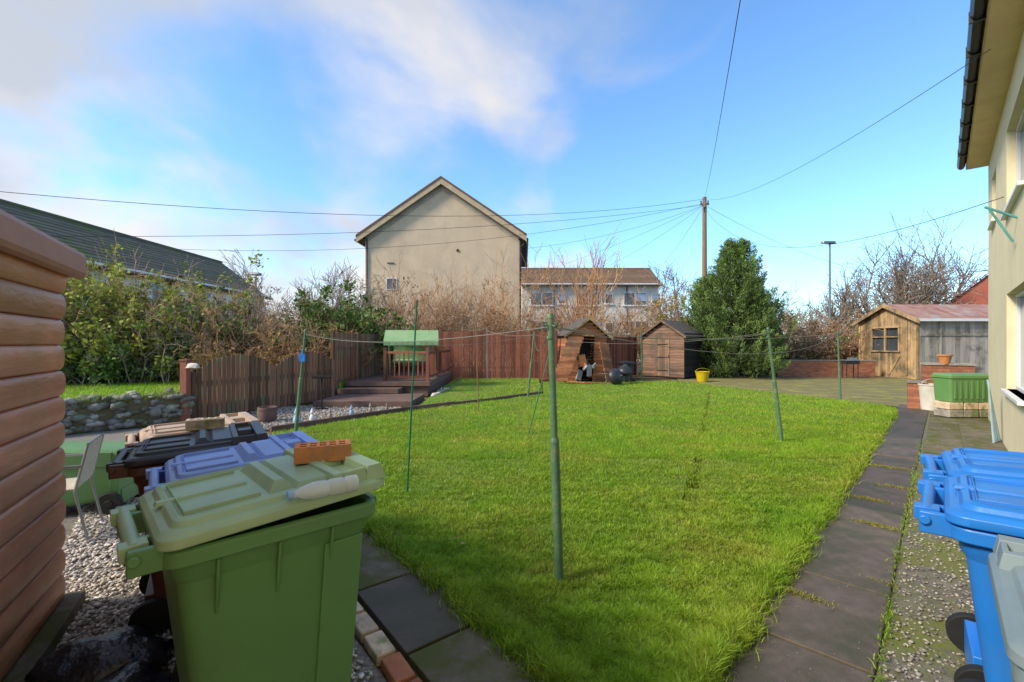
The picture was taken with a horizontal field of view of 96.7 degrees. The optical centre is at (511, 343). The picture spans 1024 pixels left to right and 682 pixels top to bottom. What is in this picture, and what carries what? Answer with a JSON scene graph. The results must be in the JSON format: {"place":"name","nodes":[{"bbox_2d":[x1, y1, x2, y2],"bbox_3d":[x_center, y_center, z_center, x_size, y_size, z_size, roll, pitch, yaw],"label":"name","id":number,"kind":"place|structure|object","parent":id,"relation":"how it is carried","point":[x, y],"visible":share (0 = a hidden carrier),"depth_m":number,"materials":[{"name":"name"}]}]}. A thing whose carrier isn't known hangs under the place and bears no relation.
{"place":"outdoors","nodes":[
{"label":"outdoors","id":0,"kind":"place"},
{"bbox_2d":[60,367,398,433],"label":"field","id":1,"kind":"structure","parent":0,"point":[342,385],"depth_m":11.87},
{"bbox_2d":[58,295,166,385],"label":"overgrown shrub","id":2,"kind":"object","parent":1,"relation":"on","point":[67,343],"visible":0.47,"depth_m":12.51,"materials":[{"name":"green plant"}]},
{"bbox_2d":[56,330,175,386],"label":"overgrown shrub","id":3,"kind":"object","parent":1,"relation":"on","point":[102,374],"visible":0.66,"depth_m":12.58,"materials":[{"name":"green plant"}]},
{"bbox_2d":[61,257,208,380],"bbox_3d":[-12.995,-0.854,13.926,6.109,4.100,5.280,0,0,31],"label":"overgrown shrub","id":4,"kind":"object","parent":1,"relation":"on","point":[130,312],"visible":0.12,"depth_m":13.28,"materials":[{"name":"green plant"}]},
{"bbox_2d":[74,300,214,383],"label":"overgrown shrub","id":5,"kind":"object","parent":1,"relation":"on","point":[154,349],"visible":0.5,"depth_m":13.26,"materials":[{"name":"green plant"}]},
{"bbox_2d":[62,231,268,379],"bbox_3d":[-11.916,-1.165,14.792,7.642,4.817,5.947,0,0,44],"label":"overgrown shrub","id":6,"kind":"object","parent":1,"relation":"on","point":[121,275],"visible":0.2,"depth_m":14.33,"materials":[{"name":"green plant"}]},
{"bbox_2d":[61,240,310,379],"bbox_3d":[-10.580,-0.934,14.546,6.271,4.256,5.851,0,0,13],"label":"overgrown shrub","id":7,"kind":"object","parent":1,"relation":"on","point":[148,319],"visible":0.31,"depth_m":13.63,"materials":[{"name":"green plant"}]},
{"bbox_2d":[172,306,271,375],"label":"overgrown shrub","id":8,"kind":"object","parent":1,"relation":"on","point":[219,351],"visible":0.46,"depth_m":13.50,"materials":[{"name":"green plant"}]},
{"bbox_2d":[153,287,309,380],"bbox_3d":[-8.752,-0.372,15.256,5.548,3.354,5.085,0,0,0],"label":"overgrown shrub","id":9,"kind":"object","parent":1,"relation":"on","point":[245,330],"visible":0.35,"depth_m":14.82,"materials":[{"name":"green plant"}]},
{"bbox_2d":[143,255,331,377],"bbox_3d":[-9.073,-0.595,15.547,6.130,4.444,5.665,0,0,0],"label":"overgrown shrub","id":10,"kind":"object","parent":1,"relation":"on","point":[212,326],"visible":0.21,"depth_m":14.31,"materials":[{"name":"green plant"}]},
{"bbox_2d":[216,248,319,355],"bbox_3d":[-9.209,-1.252,16.922,4.369,4.947,3.600,0,0,0],"label":"bare tree","id":11,"kind":"object","parent":1,"relation":"on","point":[255,289],"visible":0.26,"depth_m":17.42,"materials":[{"name":"plant"}]},
{"bbox_2d":[217,300,352,356],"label":"overgrown shrub","id":12,"kind":"object","parent":1,"relation":"on","point":[287,330],"visible":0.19,"depth_m":14.69,"materials":[{"name":"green plant"}]},
{"bbox_2d":[243,321,329,370],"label":"overgrown shrub","id":13,"kind":"object","parent":1,"relation":"on","point":[278,357],"visible":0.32,"depth_m":13.96,"materials":[{"name":"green plant"}]},
{"bbox_2d":[281,317,387,369],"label":"overgrown shrub","id":14,"kind":"object","parent":1,"relation":"on","point":[327,347],"visible":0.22,"depth_m":15.52,"materials":[{"name":"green plant"}]},
{"bbox_2d":[265,279,409,369],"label":"evergreen bush","id":15,"kind":"object","parent":1,"relation":"on","point":[357,321],"visible":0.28,"depth_m":16.55,"materials":[{"name":"green plant"}]},
{"bbox_2d":[288,257,398,322],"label":"bare tree","id":16,"kind":"object","parent":1,"relation":"on","point":[333,285],"visible":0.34,"depth_m":20.16,"materials":[{"name":"plant"}]},
{"bbox_2d":[330,331,391,394],"bbox_3d":[-5.120,0.610,16.115,0.119,1.940,5.920,0,0,1],"label":"tall panel fence","id":17,"kind":"object","parent":1,"relation":"on","point":[340,352],"visible":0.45,"depth_m":14.57,"materials":[{"name":"wood"}]},
{"bbox_2d":[339,296,421,372],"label":"evergreen bush","id":18,"kind":"object","parent":1,"relation":"on","point":[397,318],"visible":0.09,"depth_m":18.18,"materials":[{"name":"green plant"}]},
{"bbox_2d":[216,405,400,429],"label":"bed pebbles","id":19,"kind":"object","parent":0,"point":[305,414],"visible":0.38,"depth_m":10.44,"materials":[{"name":"gravel"}]},
{"bbox_2d":[191,352,334,418],"bbox_3d":[-5.867,0.901,11.153,0.119,1.359,3.945,0,0,24],"label":"curved top fence","id":20,"kind":"object","parent":19,"relation":"on","point":[235,388],"visible":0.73,"depth_m":10.65,"materials":[{"name":"wood"}]},
{"bbox_2d":[357,515,553,681],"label":"cross path","id":21,"kind":"structure","parent":0,"point":[424,634],"depth_m":2.54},
{"bbox_2d":[420,377,541,404],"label":"lawn","id":22,"kind":"structure","parent":0,"point":[454,388],"depth_m":15.21,"materials":[{"name":"plant"}]},
{"bbox_2d":[0,0,987,343],"label":"sky","id":23,"kind":"structure","parent":0,"point":[332,108],"materials":[{"name":"blue"}]},
{"bbox_2d":[68,378,924,681],"bbox_3d":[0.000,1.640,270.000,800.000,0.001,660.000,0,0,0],"label":"ground","id":24,"kind":"structure","parent":0,"point":[420,404],"depth_m":8.76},
{"bbox_2d":[86,268,263,325],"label":"walls","id":25,"kind":"structure","parent":24,"relation":"on","point":[132,279],"depth_m":22.03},
{"bbox_2d":[0,199,270,299],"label":"roof","id":26,"kind":"structure","parent":25,"relation":"on","point":[63,229],"depth_m":23.32,"materials":[{"name":"tile"}]},
{"bbox_2d":[54,427,386,681],"bbox_3d":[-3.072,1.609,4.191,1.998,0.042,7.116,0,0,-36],"label":"gravel","id":27,"kind":"structure","parent":24,"relation":"on","point":[83,582],"depth_m":3.09,"materials":[{"name":"gravel"}]},
{"bbox_2d":[0,209,85,681],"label":"log cabin","id":28,"kind":"object","parent":27,"relation":"on","point":[39,609],"visible":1,"depth_m":2.31,"materials":[{"name":"wood"}]},
{"bbox_2d":[64,434,103,540],"bbox_3d":[-3.778,1.191,3.763,0.590,0.822,0.508,0,0,-30],"label":"garden chair","id":29,"kind":"object","parent":27,"relation":"on","point":[90,455],"visible":0.6,"depth_m":3.81,"materials":[{"name":"plastic"}]},
{"bbox_2d":[60,441,138,514],"bbox_3d":[-4.273,1.298,4.410,1.082,0.814,0.610,0,0,-15],"label":"green wheelie bin","id":30,"kind":"object","parent":27,"relation":"on","point":[112,494],"visible":0.19,"depth_m":4.28,"materials":[{"name":"plastic"}]},
{"bbox_2d":[24,625,174,681],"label":"black refuse sack","id":31,"kind":"object","parent":27,"relation":"on","point":[97,658],"visible":0.97,"depth_m":2.15,"materials":[{"name":"plastic"}]},
{"bbox_2d":[59,388,195,434],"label":"stones","id":32,"kind":"object","parent":27,"relation":"on","point":[92,422],"visible":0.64,"depth_m":8.49,"materials":[{"name":"stone"}]},
{"bbox_2d":[62,395,179,432],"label":"stone wall","id":33,"kind":"structure","parent":32,"relation":"on","point":[111,414],"depth_m":8.67,"materials":[{"name":"stone"}]},
{"bbox_2d":[99,660,171,681],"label":"black refuse sack","id":34,"kind":"object","parent":27,"relation":"on","point":[140,671],"visible":0.96,"depth_m":2.05,"materials":[{"name":"plastic"}]},
{"bbox_2d":[178,359,191,421],"bbox_3d":[-6.640,0.963,9.250,0.160,1.275,0.160,0,0,0],"label":"fence gate post","id":35,"kind":"object","parent":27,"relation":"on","point":[185,380],"visible":0.82,"depth_m":9.19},
{"bbox_2d":[106,421,267,634],"bbox_3d":[-1.952,1.074,2.805,0.774,1.051,0.580,0,0,-34],"label":"black wheelie bin","id":36,"kind":"object","parent":27,"relation":"on","point":[150,613],"visible":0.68,"depth_m":2.54,"materials":[{"name":"brown plastic"}]},
{"bbox_2d":[125,412,259,447],"bbox_3d":[-2.300,1.081,3.303,0.774,1.039,0.580,0,0,-40],"label":"brown wheelie bin","id":37,"kind":"object","parent":27,"relation":"on","point":[155,430],"visible":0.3,"depth_m":3.20,"materials":[{"name":"plastic"}]},
{"bbox_2d":[185,416,224,430],"bbox_3d":[-2.100,0.550,3.120,0.220,0.068,0.105,0,0,-30],"label":"perforated brick","id":38,"kind":"object","parent":37,"relation":"on","point":[204,423],"visible":0.96,"depth_m":3.08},
{"bbox_2d":[144,430,316,681],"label":"blue wheelie bin","id":39,"kind":"object","parent":27,"relation":"on","point":[187,465],"visible":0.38,"depth_m":2.32,"materials":[{"name":"blue plastic"}]},
{"bbox_2d":[110,448,385,681],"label":"green wheelie bin","id":40,"kind":"object","parent":27,"relation":"on","point":[259,569],"visible":0.91,"depth_m":1.57,"materials":[{"name":"plastic"}]},
{"bbox_2d":[294,439,350,464],"bbox_3d":[-0.800,0.458,1.930,0.220,0.068,0.105,0,0,-22],"label":"perforated brick","id":41,"kind":"object","parent":40,"relation":"on","point":[325,451],"visible":0.94,"depth_m":1.89,"materials":[{"name":"brick"}]},
{"bbox_2d":[287,474,359,499],"bbox_3d":[-0.674,0.522,1.633,0.242,0.060,0.062,0,0,-38],"label":"plastic bottle","id":42,"kind":"object","parent":40,"relation":"on","point":[315,490],"visible":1,"depth_m":1.62,"materials":[{"name":"white"}]},
{"bbox_2d":[313,347,452,406],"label":"timber deck","id":43,"kind":"structure","parent":24,"relation":"on","point":[392,389],"depth_m":13.77,"materials":[{"name":"wood"}]},
{"bbox_2d":[384,330,437,376],"bbox_3d":[-3.442,0.358,15.745,1.800,1.617,1.152,0,0,-8],"label":"garden swing seat","id":44,"kind":"object","parent":43,"relation":"on","point":[393,337],"visible":0.59,"depth_m":15.41,"materials":[{"name":"green metal"}]},
{"bbox_2d":[355,601,421,681],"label":"brick edging","id":45,"kind":"object","parent":24,"relation":"on","point":[378,645],"visible":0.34,"depth_m":2.34,"materials":[{"name":"brick"}]},
{"bbox_2d":[270,391,542,433],"bbox_3d":[-1.784,1.570,11.399,0.300,0.140,8.204,0,0,40],"label":"lawn edging","id":46,"kind":"object","parent":24,"relation":"on","point":[278,428],"visible":0.59,"depth_m":10.03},
{"bbox_2d":[393,331,557,379],"bbox_3d":[-1.551,0.520,19.346,6.993,2.120,0.119,0,0,-2],"label":"back fence","id":47,"kind":"object","parent":24,"relation":"on","point":[521,350],"visible":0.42,"depth_m":19.32,"materials":[{"name":"wood"}]},
{"bbox_2d":[264,281,947,353],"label":"distant tree line","id":48,"kind":"object","parent":24,"relation":"on","point":[821,313],"visible":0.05,"depth_m":56.85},
{"bbox_2d":[873,411,1007,681],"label":"side strip","id":49,"kind":"object","parent":24,"relation":"on","point":[945,648],"depth_m":2.83,"materials":[{"name":"gravel"}]},
{"bbox_2d":[883,428,973,681],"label":"side strip pebbles","id":50,"kind":"object","parent":49,"relation":"on","point":[918,657],"visible":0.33,"depth_m":2.74,"materials":[{"name":"gravel"}]},
{"bbox_2d":[914,474,1023,681],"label":"blue wheelie bin","id":51,"kind":"object","parent":49,"relation":"on","point":[974,515],"visible":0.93,"depth_m":1.54,"materials":[{"name":"plastic"}]},
{"bbox_2d":[920,448,1023,681],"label":"blue wheelie bin","id":52,"kind":"object","parent":49,"relation":"on","point":[961,631],"visible":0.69,"depth_m":2.13,"materials":[{"name":"plastic"}]},
{"bbox_2d":[987,534,1023,681],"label":"grey wheelie bin","id":53,"kind":"object","parent":49,"relation":"on","point":[1005,561],"visible":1,"depth_m":1.17,"materials":[{"name":"plastic"}]},
{"bbox_2d":[920,414,1005,471],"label":"patio flags","id":54,"kind":"object","parent":24,"relation":"on","point":[977,432],"visible":0.59,"depth_m":7.91},
{"bbox_2d":[934,401,987,416],"bbox_3d":[9.860,1.433,9.938,0.981,0.320,0.370,0,0,0],"label":"stone block stack","id":55,"kind":"object","parent":54,"relation":"on","point":[959,409],"visible":0.84,"depth_m":9.76,"materials":[{"name":"beige stone"}]},
{"bbox_2d":[931,373,987,401],"bbox_3d":[9.851,0.960,9.958,0.960,0.600,0.480,0,0,0],"label":"green storage box","id":56,"kind":"object","parent":55,"relation":"on","point":[960,387],"visible":0.8,"depth_m":9.75,"materials":[{"name":"plastic"}]},
{"bbox_2d":[988,28,1023,451],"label":"walls","id":57,"kind":"structure","parent":24,"relation":"on","point":[1005,270],"depth_m":7.00,"materials":[{"name":"paint"}]},
{"bbox_2d":[966,0,1023,169],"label":"soffit fascia","id":58,"kind":"structure","parent":57,"relation":"attached to","point":[1003,27],"depth_m":6.46,"materials":[{"name":"paint"}]},
{"bbox_2d":[957,0,986,169],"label":"gutter","id":59,"kind":"object","parent":58,"relation":"attached to","point":[977,15],"visible":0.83,"depth_m":6.54,"materials":[{"name":"black plastic"}]},
{"bbox_2d":[987,108,1023,405],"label":"window frames","id":60,"kind":"structure","parent":57,"relation":"attached to","point":[1013,198],"depth_m":6.85,"materials":[{"name":"plastic"}]},
{"bbox_2d":[1021,124,1023,386],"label":"window glass","id":61,"kind":"object","parent":60,"relation":"in","point":[1022,297],"visible":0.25,"depth_m":6.70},
{"bbox_2d":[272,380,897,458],"bbox_3d":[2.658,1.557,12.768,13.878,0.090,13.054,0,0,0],"label":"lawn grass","id":62,"kind":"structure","parent":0,"point":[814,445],"depth_m":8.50,"materials":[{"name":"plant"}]},
{"bbox_2d":[274,381,896,681],"bbox_3d":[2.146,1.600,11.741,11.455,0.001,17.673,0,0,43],"label":"lawn","id":63,"kind":"structure","parent":0,"point":[546,461],"depth_m":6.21,"materials":[{"name":"plant"}]},
{"bbox_2d":[542,313,563,581],"bbox_3d":[0.276,0.726,3.034,0.137,1.851,0.096,0,0,16],"label":"clothes pole","id":64,"kind":"object","parent":63,"relation":"on","point":[550,325],"visible":0.94,"depth_m":3.02,"materials":[{"name":"metal"}]},
{"bbox_2d":[556,317,612,383],"bbox_3d":[2.866,0.255,19.018,2.748,2.678,2.572,3,0,-8],"label":"collapsing playhouse","id":65,"kind":"object","parent":63,"relation":"on","point":[574,360],"visible":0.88,"depth_m":18.65,"materials":[{"name":"wood"}]},
{"bbox_2d":[556,337,583,380],"bbox_3d":[2.239,0.618,18.227,1.435,1.775,0.309,0,0,-34],"label":"leaning door","id":66,"kind":"structure","parent":65,"relation":"in","point":[564,368],"depth_m":18.22,"materials":[{"name":"wood"}]},
{"bbox_2d":[361,409,898,681],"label":"lawn edge tufts","id":67,"kind":"object","parent":63,"relation":"on","point":[509,647],"visible":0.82,"depth_m":2.85,"materials":[{"name":"green plant"}]},
{"bbox_2d":[764,327,783,441],"bbox_3d":[4.251,0.697,7.369,0.314,1.914,0.110,0,0,6],"label":"clothes pole","id":68,"kind":"object","parent":63,"relation":"on","point":[777,406],"visible":0.96,"depth_m":7.36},
{"bbox_2d":[453,359,894,378],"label":"back ground","id":69,"kind":"structure","parent":0,"point":[638,376],"depth_m":21.26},
{"bbox_2d":[336,243,465,369],"bbox_3d":[-5.310,-1.421,21.921,4.990,6.227,5.670,0,0,29],"label":"bare shrub","id":70,"kind":"object","parent":69,"relation":"on","point":[399,291],"visible":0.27,"depth_m":21.37,"materials":[{"name":"brown plant"}]},
{"bbox_2d":[365,191,519,370],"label":"walls","id":71,"kind":"structure","parent":69,"relation":"on","point":[437,212],"depth_m":26.00,"materials":[{"name":"paint"}]},
{"bbox_2d":[356,176,526,266],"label":"roof and verges","id":72,"kind":"structure","parent":71,"relation":"attached to","point":[418,198],"depth_m":25.73,"materials":[{"name":"tile"}]},
{"bbox_2d":[400,263,501,378],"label":"dense bare bush","id":73,"kind":"object","parent":69,"relation":"on","point":[449,327],"visible":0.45,"depth_m":20.85,"materials":[{"name":"plant"}]},
{"bbox_2d":[431,265,536,372],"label":"bare shrub","id":74,"kind":"object","parent":69,"relation":"on","point":[486,323],"visible":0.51,"depth_m":21.58,"materials":[{"name":"brown plant"}]},
{"bbox_2d":[468,238,572,375],"bbox_3d":[0.295,-1.589,22.445,5.568,7.125,4.977,0,0,0],"label":"bare shrub","id":75,"kind":"object","parent":69,"relation":"on","point":[523,302],"visible":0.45,"depth_m":22.10,"materials":[{"name":"brown plant"}]},
{"bbox_2d":[493,273,564,375],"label":"bare shrub","id":76,"kind":"object","parent":69,"relation":"on","point":[529,320],"visible":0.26,"depth_m":21.88,"materials":[{"name":"brown plant"}]},
{"bbox_2d":[550,223,624,336],"bbox_3d":[4.944,-2.542,25.656,3.270,8.321,8.152,0,0,24],"label":"bare tree","id":77,"kind":"object","parent":69,"relation":"on","point":[590,286],"visible":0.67,"depth_m":24.54,"materials":[{"name":"plant"}]},
{"bbox_2d":[521,286,658,360],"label":"walls","id":78,"kind":"structure","parent":69,"relation":"on","point":[617,293],"depth_m":40.00,"materials":[{"name":"paint"}]},
{"bbox_2d":[521,268,660,282],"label":"roof","id":79,"kind":"structure","parent":78,"relation":"on","point":[630,275],"depth_m":41.69,"materials":[{"name":"brown tile"}]},
{"bbox_2d":[531,293,658,332],"bbox_3d":[7.275,-2.650,39.950,11.230,3.510,0.070,0,0,0],"label":"window glass","id":80,"kind":"object","parent":78,"relation":"in","point":[628,300],"visible":0.33,"depth_m":39.91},
{"bbox_2d":[525,240,675,362],"bbox_3d":[4.362,-2.086,24.942,7.312,7.434,5.745,0,0,0],"label":"bare tree","id":81,"kind":"object","parent":69,"relation":"on","point":[598,278],"visible":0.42,"depth_m":25.62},
{"bbox_2d":[605,337,636,375],"bbox_3d":[5.125,0.620,21.738,2.454,1.920,0.119,0,0,-36],"label":"back fence","id":82,"kind":"object","parent":69,"relation":"on","point":[620,350],"visible":0.47,"depth_m":21.84,"materials":[{"name":"wood"}]},
{"bbox_2d":[597,285,665,374],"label":"bare shrub","id":83,"kind":"object","parent":69,"relation":"on","point":[614,331],"visible":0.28,"depth_m":23.14,"materials":[{"name":"brown plant"}]},
{"bbox_2d":[597,279,680,373],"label":"bare shrub","id":84,"kind":"object","parent":69,"relation":"on","point":[632,326],"visible":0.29,"depth_m":23.48,"materials":[{"name":"brown plant"}]},
{"bbox_2d":[631,283,690,361],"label":"yellowing shrub","id":85,"kind":"object","parent":69,"relation":"on","point":[669,307],"visible":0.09,"depth_m":24.08,"materials":[{"name":"brown plant"}]},
{"bbox_2d":[634,260,696,321],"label":"bare tree","id":86,"kind":"object","parent":69,"relation":"on","point":[678,292],"visible":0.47,"depth_m":29.20,"materials":[{"name":"plant"}]},
{"bbox_2d":[638,320,708,378],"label":"garden shed","id":87,"kind":"structure","parent":69,"relation":"on","point":[660,361],"depth_m":20.99,"materials":[{"name":"brown wood"}]},
{"bbox_2d":[655,339,669,375],"bbox_3d":[6.927,0.650,20.970,0.683,1.720,0.020,0,0,43],"label":"door","id":88,"kind":"structure","parent":87,"relation":"in","point":[660,363],"depth_m":20.96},
{"bbox_2d":[700,197,708,279],"bbox_3d":[11.000,-3.380,26.000,0.500,9.960,0.328,0,0,0],"label":"telegraph pole","id":89,"kind":"object","parent":69,"relation":"on","point":[704,202],"visible":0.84,"depth_m":25.91,"materials":[{"name":"brown wood"}]},
{"bbox_2d":[679,275,733,374],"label":"conifer tree","id":90,"kind":"object","parent":69,"relation":"on","point":[693,309],"visible":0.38,"depth_m":22.39,"materials":[{"name":"green plant"}]},
{"bbox_2d":[690,236,799,378],"bbox_3d":[10.852,-1.590,21.877,5.685,7.221,5.412,0,0,0],"label":"conifer tree","id":91,"kind":"object","parent":69,"relation":"on","point":[737,277],"visible":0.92,"depth_m":21.00,"materials":[{"name":"green plant"}]},
{"bbox_2d":[726,284,786,376],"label":"conifer tree","id":92,"kind":"object","parent":69,"relation":"on","point":[776,342],"visible":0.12,"depth_m":21.80,"materials":[{"name":"green plant"}]},
{"bbox_2d":[781,311,857,359],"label":"hedge shrub","id":93,"kind":"object","parent":69,"relation":"on","point":[833,326],"visible":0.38,"depth_m":24.21,"materials":[{"name":"brown plant"}]},
{"bbox_2d":[776,360,875,376],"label":"courses","id":94,"kind":"object","parent":69,"relation":"on","point":[813,368],"visible":0.81,"depth_m":21.75,"materials":[{"name":"brick"}]},
{"bbox_2d":[792,262,883,342],"bbox_3d":[25.758,-2.293,35.003,7.129,7.828,4.776,0,0,-23],"label":"bare tree","id":95,"kind":"object","parent":69,"relation":"on","point":[849,298],"visible":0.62,"depth_m":34.36,"materials":[{"name":"plant"}]},
{"bbox_2d":[796,305,882,359],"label":"hedge shrub","id":96,"kind":"object","parent":69,"relation":"on","point":[850,347],"visible":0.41,"depth_m":23.95,"materials":[{"name":"brown plant"}]},
{"bbox_2d":[820,233,944,330],"bbox_3d":[31.885,-3.585,40.063,9.413,12.048,8.802,0,0,-13],"label":"bare tree","id":97,"kind":"object","parent":69,"relation":"on","point":[865,292],"visible":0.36,"depth_m":39.45,"materials":[{"name":"plant"}]},
{"bbox_2d":[863,233,974,314],"bbox_3d":[29.824,-3.186,32.940,6.499,9.644,6.621,0,0,0],"label":"bare tree","id":98,"kind":"object","parent":69,"relation":"on","point":[914,292],"visible":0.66,"depth_m":32.50,"materials":[{"name":"plant"}]},
{"bbox_2d":[852,239,987,307],"bbox_3d":[30.865,-3.293,35.656,7.273,10.224,10.216,0,0,25],"label":"bare tree","id":99,"kind":"object","parent":69,"relation":"on","point":[882,286],"visible":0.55,"depth_m":34.64,"materials":[{"name":"plant"}]},
{"bbox_2d":[877,207,987,303],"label":"bare tree","id":100,"kind":"object","parent":69,"relation":"on","point":[964,283],"visible":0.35,"depth_m":40.02,"materials":[{"name":"plant"}]},
{"bbox_2d":[948,275,987,304],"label":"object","id":101,"kind":"structure","parent":69,"relation":"on","point":[982,291],"depth_m":32.73,"materials":[{"name":"red brick"}]},
{"bbox_2d":[677,378,929,410],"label":"mossy paving","id":102,"kind":"structure","parent":0,"point":[889,391],"depth_m":16.92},
{"bbox_2d":[852,304,987,379],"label":"summerhouse","id":103,"kind":"structure","parent":102,"relation":"on","point":[909,338],"depth_m":20.48,"materials":[{"name":"brown wood"}]},
{"bbox_2d":[873,328,897,350],"bbox_3d":[17.950,-0.200,21.800,0.020,1.100,1.600,0,0,0],"label":"window glass","id":104,"kind":"structure","parent":103,"relation":"in","point":[891,342],"depth_m":21.80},
{"bbox_2d":[920,362,976,382],"bbox_3d":[10.900,1.048,11.400,0.934,1.105,0.450,0,0,27],"label":"brick planter","id":105,"kind":"object","parent":102,"relation":"on","point":[928,369],"visible":0.2,"depth_m":11.30,"materials":[{"name":"brick"}]},
{"bbox_2d":[715,404,927,681],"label":"garden path","id":106,"kind":"structure","parent":0,"point":[797,652],"depth_m":2.93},
{"bbox_2d":[780,461,921,612],"bbox_3d":[3.486,1.587,4.285,1.015,0.026,4.465,0,0,43],"label":"path moss","id":107,"kind":"object","parent":106,"relation":"on","point":[795,592],"visible":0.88,"depth_m":3.98,"materials":[{"name":"plant"}]},
{"bbox_2d":[868,440,922,681],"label":"grass strip","id":108,"kind":"object","parent":106,"relation":"on","point":[887,619],"visible":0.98,"depth_m":2.83,"materials":[{"name":"green plant"}]},
{"bbox_2d":[906,380,926,408],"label":"courses","id":109,"kind":"object","parent":106,"relation":"on","point":[913,398],"visible":0.77,"depth_m":11.20,"materials":[{"name":"brick"}]},
{"bbox_2d":[918,379,939,410],"bbox_3d":[10.100,1.227,10.950,0.509,0.746,0.509,0,0,0],"label":"white plant pot","id":110,"kind":"object","parent":106,"relation":"on","point":[927,395],"visible":0.55,"depth_m":10.86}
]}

